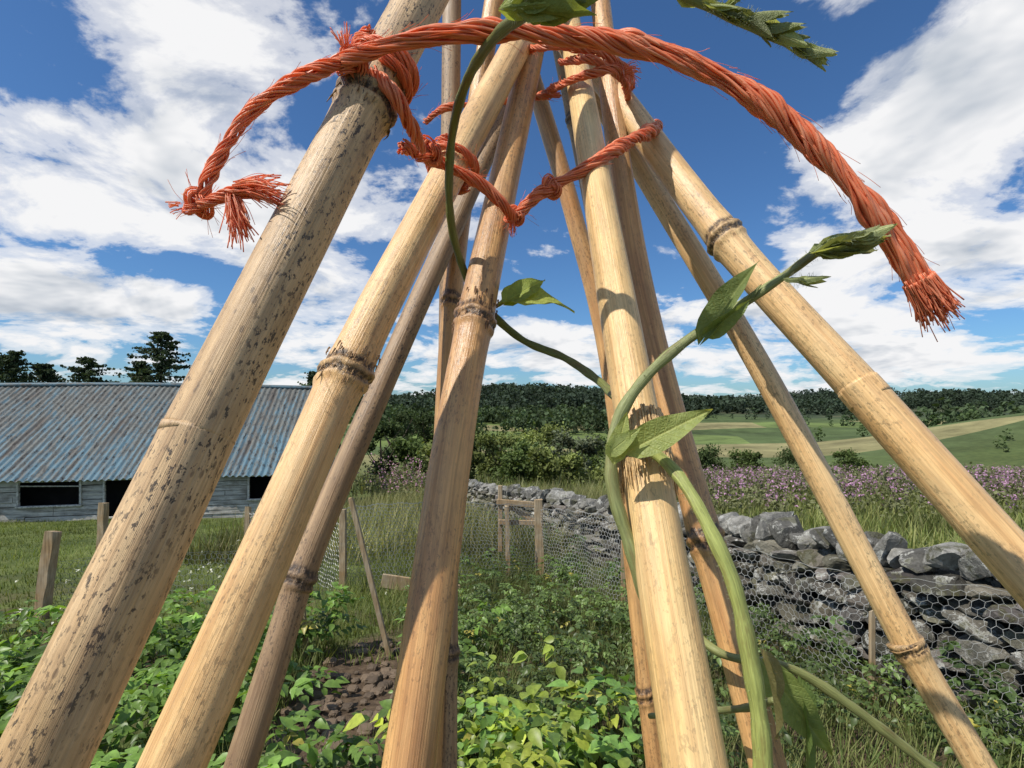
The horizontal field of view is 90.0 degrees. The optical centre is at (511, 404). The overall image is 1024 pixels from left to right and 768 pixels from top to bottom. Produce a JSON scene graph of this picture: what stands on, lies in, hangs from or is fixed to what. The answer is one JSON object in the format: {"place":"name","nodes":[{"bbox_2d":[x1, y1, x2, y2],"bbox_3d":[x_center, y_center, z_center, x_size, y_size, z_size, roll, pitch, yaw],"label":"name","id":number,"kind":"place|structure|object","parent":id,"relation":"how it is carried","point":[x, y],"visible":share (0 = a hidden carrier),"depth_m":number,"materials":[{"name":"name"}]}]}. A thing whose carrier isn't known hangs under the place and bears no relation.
{"place":"outdoors","nodes":[
{"label":"outdoors","id":0,"kind":"place"},
{"bbox_2d":[0,517,631,665],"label":"grass lawn","id":1,"kind":"structure","parent":0,"point":[13,587],"depth_m":6.83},
{"bbox_2d":[15,533,386,624],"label":"white flowers","id":2,"kind":"object","parent":1,"relation":"on","point":[178,571],"visible":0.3,"depth_m":6.15,"materials":[{"name":"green plant"}]},
{"bbox_2d":[184,480,606,565],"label":"tall grass","id":3,"kind":"structure","parent":0,"point":[377,499],"depth_m":8.86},
{"bbox_2d":[0,394,1023,767],"bbox_3d":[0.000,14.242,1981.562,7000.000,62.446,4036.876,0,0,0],"label":"ground","id":4,"kind":"structure","parent":0,"point":[974,442],"depth_m":7.83,"materials":[{"name":"green plant"}]},
{"bbox_2d":[0,350,45,382],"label":"conifer tree","id":5,"kind":"object","parent":4,"relation":"on","point":[12,361],"visible":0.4,"depth_m":43.62,"materials":[{"name":"green plant"}]},
{"bbox_2d":[17,362,65,382],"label":"conifer tree","id":6,"kind":"object","parent":4,"relation":"on","point":[48,370],"visible":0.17,"depth_m":45.89,"materials":[{"name":"green plant"}]},
{"bbox_2d":[33,531,61,619],"bbox_3d":[-4.551,1.729,5.000,0.241,1.022,0.104,0,0,0],"label":"fence post","id":7,"kind":"object","parent":4,"relation":"on","point":[48,562],"visible":0.76,"depth_m":4.95,"materials":[{"name":"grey wood"}]},
{"bbox_2d":[60,356,120,381],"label":"conifer tree","id":8,"kind":"object","parent":4,"relation":"on","point":[87,372],"visible":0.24,"depth_m":47.62,"materials":[{"name":"green plant"}]},
{"bbox_2d":[96,503,108,548],"bbox_3d":[-6.326,2.039,7.900,0.152,1.087,0.104,0,0,0],"label":"fence post","id":9,"kind":"object","parent":4,"relation":"on","point":[102,517],"visible":0.51,"depth_m":7.85,"materials":[{"name":"brown wood"}]},
{"bbox_2d":[0,476,271,517],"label":"lining","id":10,"kind":"object","parent":4,"relation":"on","point":[41,496],"depth_m":14.48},
{"bbox_2d":[120,360,152,381],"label":"conifer tree","id":11,"kind":"object","parent":4,"relation":"on","point":[139,365],"visible":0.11,"depth_m":45.58,"materials":[{"name":"green plant"}]},
{"bbox_2d":[113,331,191,382],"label":"conifer tree","id":12,"kind":"object","parent":4,"relation":"on","point":[162,366],"visible":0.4,"depth_m":44.57,"materials":[{"name":"green plant"}]},
{"bbox_2d":[0,0,448,767],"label":"bamboo cane","id":13,"kind":"object","parent":4,"relation":"on","point":[66,706],"visible":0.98,"depth_m":0.18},
{"bbox_2d":[244,506,251,534],"bbox_3d":[-4.136,2.087,8.000,0.103,1.015,0.073,0,0,0],"label":"fence post","id":14,"kind":"object","parent":4,"relation":"on","point":[247,520],"visible":0.34,"depth_m":7.96,"materials":[{"name":"brown wood"}]},
{"bbox_2d":[0,582,523,767],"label":"potato plants","id":15,"kind":"object","parent":4,"relation":"on","point":[16,674],"visible":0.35,"depth_m":2.65,"materials":[{"name":"green plant"}]},
{"bbox_2d":[301,609,308,659],"bbox_3d":[-1.585,1.627,3.900,0.101,0.966,0.032,0,0,0],"label":"wooden stake","id":16,"kind":"object","parent":4,"relation":"on","point":[305,641],"visible":0.16,"depth_m":3.88,"materials":[{"name":"brown wood"}]},
{"bbox_2d":[303,371,316,385],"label":"conifer tree","id":17,"kind":"object","parent":4,"relation":"on","point":[311,374],"visible":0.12,"depth_m":59.68,"materials":[{"name":"green plant"}]},
{"bbox_2d":[0,546,632,659],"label":"garden weeds","id":18,"kind":"object","parent":4,"relation":"on","point":[566,573],"visible":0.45,"depth_m":4.69,"materials":[{"name":"green plant"}]},
{"bbox_2d":[136,22,534,767],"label":"bamboo cane","id":19,"kind":"object","parent":4,"relation":"on","point":[192,720],"visible":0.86,"depth_m":0.23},
{"bbox_2d":[339,509,346,592],"bbox_3d":[-1.980,1.789,6.000,0.073,1.139,0.073,0,0,0],"label":"fence post","id":20,"kind":"object","parent":4,"relation":"on","point":[342,547],"visible":0.72,"depth_m":5.96,"materials":[{"name":"brown wood"}]},
{"bbox_2d":[261,637,466,767],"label":"soil clods","id":21,"kind":"object","parent":4,"relation":"on","point":[370,691],"visible":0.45,"depth_m":3.27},
{"bbox_2d":[223,97,507,767],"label":"bamboo cane","id":22,"kind":"object","parent":4,"relation":"on","point":[257,712],"visible":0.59,"depth_m":0.35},
{"bbox_2d":[348,497,391,655],"bbox_3d":[-1.090,1.420,4.000,0.376,1.404,0.037,0,0,0],"label":"wooden stake","id":23,"kind":"object","parent":4,"relation":"on","point":[366,562],"visible":0.87,"depth_m":3.98,"materials":[{"name":"brown wood"}]},
{"bbox_2d":[344,417,404,479],"bbox_3d":[-10.592,3.634,40.114,3.584,5.331,5.299,0,0,41],"label":"broadleaf tree","id":24,"kind":"object","parent":4,"relation":"on","point":[384,428],"visible":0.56,"depth_m":39.91,"materials":[{"name":"green plant"}]},
{"bbox_2d":[349,453,429,499],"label":"pink wildflowers","id":25,"kind":"object","parent":4,"relation":"on","point":[396,480],"visible":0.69,"depth_m":19.39,"materials":[{"name":"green plant"}]},
{"bbox_2d":[375,411,418,474],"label":"broadleaf tree","id":26,"kind":"object","parent":4,"relation":"on","point":[402,419],"visible":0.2,"depth_m":59.04,"materials":[{"name":"green plant"}]},
{"bbox_2d":[387,434,428,481],"bbox_3d":[-6.837,4.153,36.325,4.109,4.227,4.653,0,0,0],"label":"broadleaf tree","id":27,"kind":"object","parent":4,"relation":"on","point":[402,447],"visible":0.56,"depth_m":35.70,"materials":[{"name":"green plant"}]},
{"bbox_2d":[399,407,434,470],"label":"broadleaf tree","id":28,"kind":"object","parent":4,"relation":"on","point":[423,420],"visible":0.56,"depth_m":63.22,"materials":[{"name":"green plant"}]},
{"bbox_2d":[381,573,459,590],"bbox_3d":[-1.050,2.088,5.900,0.900,0.160,0.030,10,-1,-6],"label":"timber board","id":29,"kind":"object","parent":4,"relation":"on","point":[386,583],"visible":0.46,"depth_m":5.86,"materials":[{"name":"brown wood"}]},
{"bbox_2d":[438,0,460,767],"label":"bamboo cane","id":30,"kind":"object","parent":4,"relation":"on","point":[451,67],"visible":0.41,"depth_m":0.42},
{"bbox_2d":[417,439,486,478],"bbox_3d":[-3.576,3.699,30.016,3.600,3.511,3.429,0,0,-31],"label":"broadleaf tree","id":31,"kind":"object","parent":4,"relation":"on","point":[478,458],"visible":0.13,"depth_m":29.89,"materials":[{"name":"green plant"}]},
{"bbox_2d":[429,421,477,450],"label":"broadleaf tree","id":32,"kind":"object","parent":4,"relation":"on","point":[433,435],"visible":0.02,"depth_m":49.69,"materials":[{"name":"green plant"}]},
{"bbox_2d":[381,40,543,767],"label":"bamboo cane","id":33,"kind":"object","parent":4,"relation":"on","point":[412,735],"visible":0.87,"depth_m":0.25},
{"bbox_2d":[165,9,964,341],"bbox_3d":[0.015,-0.167,0.344,0.312,0.286,0.316,0,0,0],"label":"orange twine","id":34,"kind":"object","parent":33,"relation":"attached to","point":[927,289],"visible":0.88,"depth_m":0.21,"materials":[{"name":"fabric"}]},
{"bbox_2d":[445,0,938,767],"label":"climbing bean plant","id":35,"kind":"object","parent":33,"relation":"attached to","point":[779,688],"visible":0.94,"depth_m":0.20,"materials":[{"name":"green plant"}]},
{"bbox_2d":[434,0,502,767],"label":"bamboo cane","id":36,"kind":"object","parent":4,"relation":"on","point":[453,286],"visible":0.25,"depth_m":0.44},
{"bbox_2d":[470,425,503,477],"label":"broadleaf tree","id":37,"kind":"object","parent":4,"relation":"on","point":[487,451],"visible":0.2,"depth_m":51.22,"materials":[{"name":"green plant"}]},
{"bbox_2d":[343,632,644,767],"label":"bean plants","id":38,"kind":"object","parent":4,"relation":"on","point":[512,721],"visible":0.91,"depth_m":2.23,"materials":[{"name":"green plant"}]},
{"bbox_2d":[473,430,527,478],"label":"broadleaf tree","id":39,"kind":"object","parent":4,"relation":"on","point":[488,441],"visible":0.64,"depth_m":45.76,"materials":[{"name":"green plant"}]},
{"bbox_2d":[505,505,509,576],"bbox_3d":[-0.060,1.910,6.900,0.081,1.108,0.064,0,0,0],"label":"fence post","id":40,"kind":"object","parent":4,"relation":"on","point":[507,546],"visible":0.54,"depth_m":6.87,"materials":[{"name":"brown wood"}]},
{"bbox_2d":[496,485,543,551],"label":"wooden gate","id":41,"kind":"structure","parent":40,"relation":"attached to","point":[501,501],"depth_m":6.97,"materials":[{"name":"brown wood"}]},
{"bbox_2d":[489,438,541,484],"bbox_3d":[0.367,4.467,36.123,4.398,4.142,5.098,0,0,0],"label":"broadleaf tree","id":42,"kind":"object","parent":4,"relation":"on","point":[518,462],"visible":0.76,"depth_m":35.02,"materials":[{"name":"green plant"}]},
{"bbox_2d":[53,501,1023,758],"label":"wire netting fence","id":43,"kind":"object","parent":4,"relation":"on","point":[619,579],"visible":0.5,"depth_m":5.55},
{"bbox_2d":[534,499,543,577],"bbox_3d":[0.360,1.852,6.800,0.131,1.200,0.116,0,0,0],"label":"fence post","id":44,"kind":"object","parent":4,"relation":"on","point":[539,544],"visible":0.69,"depth_m":6.75,"materials":[{"name":"brown wood"}]},
{"bbox_2d":[502,421,577,476],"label":"broadleaf tree","id":45,"kind":"object","parent":4,"relation":"on","point":[532,434],"visible":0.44,"depth_m":50.07,"materials":[{"name":"green plant"}]},
{"bbox_2d":[526,444,596,486],"bbox_3d":[3.312,4.389,33.880,4.826,3.628,3.473,0,0,0],"label":"broadleaf tree","id":46,"kind":"object","parent":4,"relation":"on","point":[551,464],"visible":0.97,"depth_m":33.22,"materials":[{"name":"green plant"}]},
{"bbox_2d":[100,542,1023,767],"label":"grass undergrowth","id":47,"kind":"object","parent":4,"relation":"on","point":[840,733],"depth_m":3.61,"materials":[{"name":"plant"}]},
{"bbox_2d":[553,50,584,210],"bbox_3d":[0.202,0.544,0.504,0.453,2.355,0.025,0,0,34],"label":"bamboo cane","id":48,"kind":"object","parent":4,"relation":"on","point":[564,90],"visible":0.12,"depth_m":0.59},
{"bbox_2d":[543,427,603,475],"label":"broadleaf tree","id":49,"kind":"object","parent":4,"relation":"on","point":[586,446],"visible":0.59,"depth_m":41.88,"materials":[{"name":"green plant"}]},
{"bbox_2d":[503,0,662,767],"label":"bamboo cane","id":50,"kind":"object","parent":4,"relation":"on","point":[557,159],"visible":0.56,"depth_m":0.49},
{"bbox_2d":[569,434,606,468],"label":"broadleaf tree","id":51,"kind":"object","parent":4,"relation":"on","point":[597,456],"visible":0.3,"depth_m":49.43,"materials":[{"name":"green plant"}]},
{"bbox_2d":[585,460,604,484],"bbox_3d":[7.057,4.664,35.687,3.690,2.859,4.350,0,0,18],"label":"broadleaf tree","id":52,"kind":"object","parent":4,"relation":"on","point":[596,472],"visible":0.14,"depth_m":35.17,"materials":[{"name":"green plant"}]},
{"bbox_2d":[621,541,624,607],"bbox_3d":[1.150,1.829,5.300,0.042,0.892,0.041,0,0,0],"label":"fence post","id":53,"kind":"object","parent":4,"relation":"on","point":[622,574],"visible":0.34,"depth_m":5.28,"materials":[{"name":"brown wood"}]},
{"bbox_2d":[562,17,728,767],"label":"bamboo cane","id":54,"kind":"object","parent":4,"relation":"on","point":[689,730],"visible":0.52,"depth_m":0.20,"materials":[{"name":"bamboo"}]},
{"bbox_2d":[348,382,1023,451],"bbox_3d":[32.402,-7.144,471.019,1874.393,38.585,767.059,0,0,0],"label":"distant trees","id":55,"kind":"object","parent":4,"relation":"on","point":[589,403],"visible":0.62,"depth_m":335.17,"materials":[{"name":"green plant"}]},
{"bbox_2d":[348,468,1023,496],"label":"rough pasture grass","id":56,"kind":"structure","parent":4,"relation":"on","point":[478,478],"depth_m":29.66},
{"bbox_2d":[591,0,787,767],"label":"bamboo cane","id":57,"kind":"object","parent":4,"relation":"on","point":[669,399],"visible":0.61,"depth_m":0.33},
{"bbox_2d":[382,567,1023,767],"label":"weeds","id":58,"kind":"object","parent":4,"relation":"on","point":[526,669],"visible":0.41,"depth_m":3.17,"materials":[{"name":"green plant"}]},
{"bbox_2d":[697,443,727,471],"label":"broadleaf tree","id":59,"kind":"object","parent":4,"relation":"on","point":[706,453],"visible":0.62,"depth_m":59.35,"materials":[{"name":"green plant"}]},
{"bbox_2d":[467,479,1023,735],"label":"dry stone wall","id":60,"kind":"structure","parent":4,"relation":"on","point":[784,536],"depth_m":3.93,"materials":[{"name":"stone"}]},
{"bbox_2d":[725,447,767,470],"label":"broadleaf tree","id":61,"kind":"object","parent":4,"relation":"on","point":[750,458],"visible":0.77,"depth_m":61.55,"materials":[{"name":"green plant"}]},
{"bbox_2d":[487,513,1023,744],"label":"nettles","id":62,"kind":"object","parent":4,"relation":"on","point":[994,691],"visible":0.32,"depth_m":3.07,"materials":[{"name":"green plant"}]},
{"bbox_2d":[488,478,1023,548],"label":"meadow grass","id":63,"kind":"structure","parent":4,"relation":"on","point":[927,524],"depth_m":12.64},
{"bbox_2d":[558,50,997,767],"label":"bamboo cane","id":64,"kind":"object","parent":4,"relation":"on","point":[906,644],"visible":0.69,"depth_m":0.37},
{"bbox_2d":[771,446,824,469],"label":"broadleaf tree","id":65,"kind":"object","parent":4,"relation":"on","point":[789,457],"visible":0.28,"depth_m":75.51,"materials":[{"name":"green plant"}]},
{"bbox_2d":[589,51,1023,609],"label":"bamboo cane","id":66,"kind":"object","parent":4,"relation":"on","point":[980,521],"visible":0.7,"depth_m":0.29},
{"bbox_2d":[676,462,1023,518],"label":"willowherb","id":67,"kind":"object","parent":4,"relation":"on","point":[752,484],"visible":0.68,"depth_m":16.84,"materials":[{"name":"pink plant"}]},
{"bbox_2d":[830,447,874,471],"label":"broadleaf tree","id":68,"kind":"object","parent":4,"relation":"on","point":[848,455],"visible":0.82,"depth_m":69.86,"materials":[{"name":"green plant"}]},
{"bbox_2d":[869,610,874,705],"bbox_3d":[2.250,1.651,3.200,0.026,0.754,0.027,0,0,0],"label":"fence post","id":69,"kind":"object","parent":4,"relation":"on","point":[871,637],"visible":0.63,"depth_m":3.19,"materials":[{"name":"brown wood"}]},
{"bbox_3d":[-10.777,3.080,14.041,0.816,0.050,0.070,0,0,-12],"label":"sill","id":70,"kind":"object","parent":4,"relation":"on","visible":0},
{"bbox_2d":[103,481,104,502],"bbox_3d":[-11.139,2.555,13.973,0.050,0.990,0.035,0,0,-12],"label":"jamb","id":71,"kind":"object","parent":70,"relation":"on","point":[103,491],"visible":0.38,"depth_m":13.96,"materials":[{"name":"paint"}]},
{"bbox_2d":[0,0,1023,399],"label":"sky","id":72,"kind":"structure","parent":0,"point":[103,103],"materials":[{"name":"blue"}]},
{"label":"board","id":73,"kind":"object","parent":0,"visible":0},
{"bbox_2d":[249,504,258,507],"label":"board","id":74,"kind":"object","parent":73,"relation":"on","point":[253,505],"visible":0.24,"depth_m":14.80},
{"bbox_2d":[208,499,260,504],"bbox_3d":[-7.834,2.788,14.735,2.134,0.128,0.035,0,-6,-12],"label":"board","id":75,"kind":"object","parent":74,"relation":"on","point":[224,502],"visible":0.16,"depth_m":14.67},
{"bbox_2d":[247,498,261,500],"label":"sill","id":76,"kind":"structure","parent":75,"relation":"on","point":[257,499],"depth_m":14.74,"materials":[{"name":"paint"}]},
{"bbox_2d":[247,477,248,498],"bbox_3d":[-7.593,2.380,14.751,0.050,0.640,0.035,0,0,-12],"label":"jamb","id":77,"kind":"object","parent":76,"relation":"on","point":[247,487],"visible":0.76,"depth_m":14.73,"materials":[{"name":"paint"}]},
{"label":"board","id":78,"kind":"object","parent":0,"visible":0},
{"bbox_2d":[210,494,249,500],"bbox_3d":[-9.015,2.657,14.478,2.942,0.128,0.035,0,-6,-12],"label":"board","id":79,"kind":"object","parent":78,"relation":"on","point":[230,497],"visible":0.42,"depth_m":14.66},
{"bbox_2d":[212,491,224,495],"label":"board","id":80,"kind":"object","parent":79,"relation":"on","point":[218,493],"visible":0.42,"depth_m":14.61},
{"bbox_2d":[225,490,249,494],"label":"board","id":81,"kind":"object","parent":79,"relation":"on","point":[235,492],"visible":1,"depth_m":14.71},
{"bbox_2d":[214,485,249,490],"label":"board","id":82,"kind":"object","parent":81,"relation":"on","point":[237,487],"visible":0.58,"depth_m":14.68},
{"bbox_2d":[217,480,249,485],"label":"board","id":83,"kind":"object","parent":82,"relation":"on","point":[225,483],"visible":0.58,"depth_m":14.67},
{"bbox_2d":[219,476,249,480],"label":"board","id":84,"kind":"object","parent":83,"relation":"on","point":[231,478],"visible":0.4,"depth_m":14.69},
{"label":"board","id":85,"kind":"object","parent":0,"visible":0},
{"bbox_2d":[0,498,12,502],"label":"board","id":86,"kind":"object","parent":85,"relation":"on","point":[6,500],"visible":1,"depth_m":13.51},
{"bbox_2d":[0,493,19,497],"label":"board","id":87,"kind":"object","parent":86,"relation":"on","point":[7,495],"visible":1,"depth_m":13.53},
{"bbox_2d":[0,487,19,492],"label":"board","id":88,"kind":"object","parent":87,"relation":"on","point":[8,489],"visible":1,"depth_m":13.53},
{"bbox_2d":[0,482,19,486],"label":"board","id":89,"kind":"object","parent":88,"relation":"on","point":[7,484],"visible":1,"depth_m":13.53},
{"bbox_2d":[20,486,78,486],"bbox_3d":[-12.392,2.180,13.743,1.376,0.030,0.030,2,0,-12],"label":"rail","id":90,"kind":"object","parent":88,"relation":"on","point":[49,486],"visible":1,"depth_m":13.73,"materials":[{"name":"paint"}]},
{"label":"board","id":91,"kind":"object","parent":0,"visible":0},
{"bbox_2d":[16,480,81,482],"bbox_3d":[-12.383,2.030,13.699,1.496,0.060,0.040,0,0,-12],"label":"frame top","id":92,"kind":"object","parent":91,"relation":"attached to","point":[26,481],"visible":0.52,"depth_m":13.64,"materials":[{"name":"paint"}]},
{"bbox_3d":[-17.681,2.850,20.774,20.000,1.950,0.080,0,0,-12],"label":"rear wall","id":93,"kind":"object","parent":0,"visible":0},
{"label":"roof back","id":94,"kind":"object","parent":93,"relation":"on","visible":0},
{"bbox_2d":[0,385,310,481],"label":"roof front","id":95,"kind":"structure","parent":94,"relation":"attached to","point":[76,433],"depth_m":15.60,"materials":[{"name":"metal"}]},
{"bbox_2d":[0,382,311,389],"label":"ridge cap","id":96,"kind":"object","parent":95,"relation":"on","point":[66,384],"visible":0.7,"depth_m":17.48,"materials":[{"name":"metal"}]},
{"label":"board","id":97,"kind":"object","parent":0,"visible":0},
{"bbox_2d":[213,513,253,517],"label":"board","id":98,"kind":"object","parent":97,"relation":"on","point":[237,515],"visible":0.42,"depth_m":14.67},
{"bbox_2d":[204,508,256,514],"bbox_3d":[-7.957,3.047,14.706,1.801,0.128,0.035,0,-6,-12],"label":"board","id":99,"kind":"object","parent":98,"relation":"on","point":[230,511],"visible":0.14,"depth_m":14.64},
{"bbox_2d":[206,504,248,509],"bbox_3d":[-9.033,2.927,14.473,2.905,0.128,0.035,0,-6,-12],"label":"board","id":100,"kind":"object","parent":99,"relation":"on","point":[224,507],"visible":0.24,"depth_m":14.64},
{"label":"board","id":101,"kind":"object","parent":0,"visible":0},
{"bbox_2d":[0,517,24,521],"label":"board","id":102,"kind":"object","parent":101,"relation":"on","point":[10,519],"visible":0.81,"depth_m":13.53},
{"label":"board","id":103,"kind":"object","parent":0,"visible":0},
{"bbox_2d":[25,515,96,521],"bbox_3d":[-12.035,3.065,13.813,1.867,0.129,0.037,0,-6,-12],"label":"board","id":104,"kind":"object","parent":103,"relation":"on","point":[81,517],"visible":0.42,"depth_m":13.79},
{"bbox_2d":[0,511,53,517],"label":"board","id":105,"kind":"object","parent":104,"relation":"on","point":[24,514],"visible":1,"depth_m":13.61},
{"bbox_2d":[0,507,53,512],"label":"board","id":106,"kind":"object","parent":105,"relation":"on","point":[8,510],"visible":1,"depth_m":13.61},
{"bbox_2d":[0,502,19,507],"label":"board","id":107,"kind":"object","parent":106,"relation":"on","point":[4,505],"visible":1,"depth_m":13.53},
{"bbox_2d":[15,504,81,508],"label":"sill","id":108,"kind":"structure","parent":106,"relation":"on","point":[47,506],"depth_m":13.68,"materials":[{"name":"paint"}]},
{"bbox_2d":[16,483,18,505],"bbox_3d":[-13.085,2.370,13.547,0.050,0.620,0.035,0,0,-12],"label":"jamb","id":109,"kind":"object","parent":108,"relation":"on","point":[17,494],"visible":1,"depth_m":13.53,"materials":[{"name":"paint"}]},
{"bbox_2d":[79,481,81,503],"bbox_3d":[-11.681,2.370,13.855,0.050,0.620,0.035,0,0,-12],"label":"jamb","id":110,"kind":"object","parent":108,"relation":"on","point":[80,492],"visible":1,"depth_m":13.84,"materials":[{"name":"paint"}]},
{"bbox_2d":[53,510,97,515],"bbox_3d":[-11.721,2.919,13.892,1.219,0.128,0.036,0,-6,-12],"label":"board","id":111,"kind":"object","parent":104,"relation":"on","point":[74,512],"visible":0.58,"depth_m":13.86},
{"bbox_2d":[53,505,97,510],"bbox_3d":[-11.718,2.784,13.891,1.215,0.128,0.036,0,-6,-12],"label":"board","id":112,"kind":"object","parent":111,"relation":"on","point":[87,507],"visible":0.58,"depth_m":13.87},
{"bbox_2d":[82,499,105,504],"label":"board","id":113,"kind":"object","parent":112,"relation":"on","point":[88,502],"visible":0.82,"depth_m":13.94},
{"bbox_2d":[82,494,105,499],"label":"board","id":114,"kind":"object","parent":113,"relation":"on","point":[98,496],"visible":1,"depth_m":13.95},
{"bbox_2d":[82,490,105,494],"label":"board","id":115,"kind":"object","parent":114,"relation":"on","point":[89,492],"visible":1,"depth_m":13.94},
{"bbox_2d":[82,485,105,490],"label":"board","id":116,"kind":"object","parent":115,"relation":"on","point":[94,487],"visible":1,"depth_m":13.94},
{"bbox_2d":[82,480,105,484],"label":"board","id":117,"kind":"object","parent":116,"relation":"on","point":[93,482],"visible":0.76,"depth_m":13.93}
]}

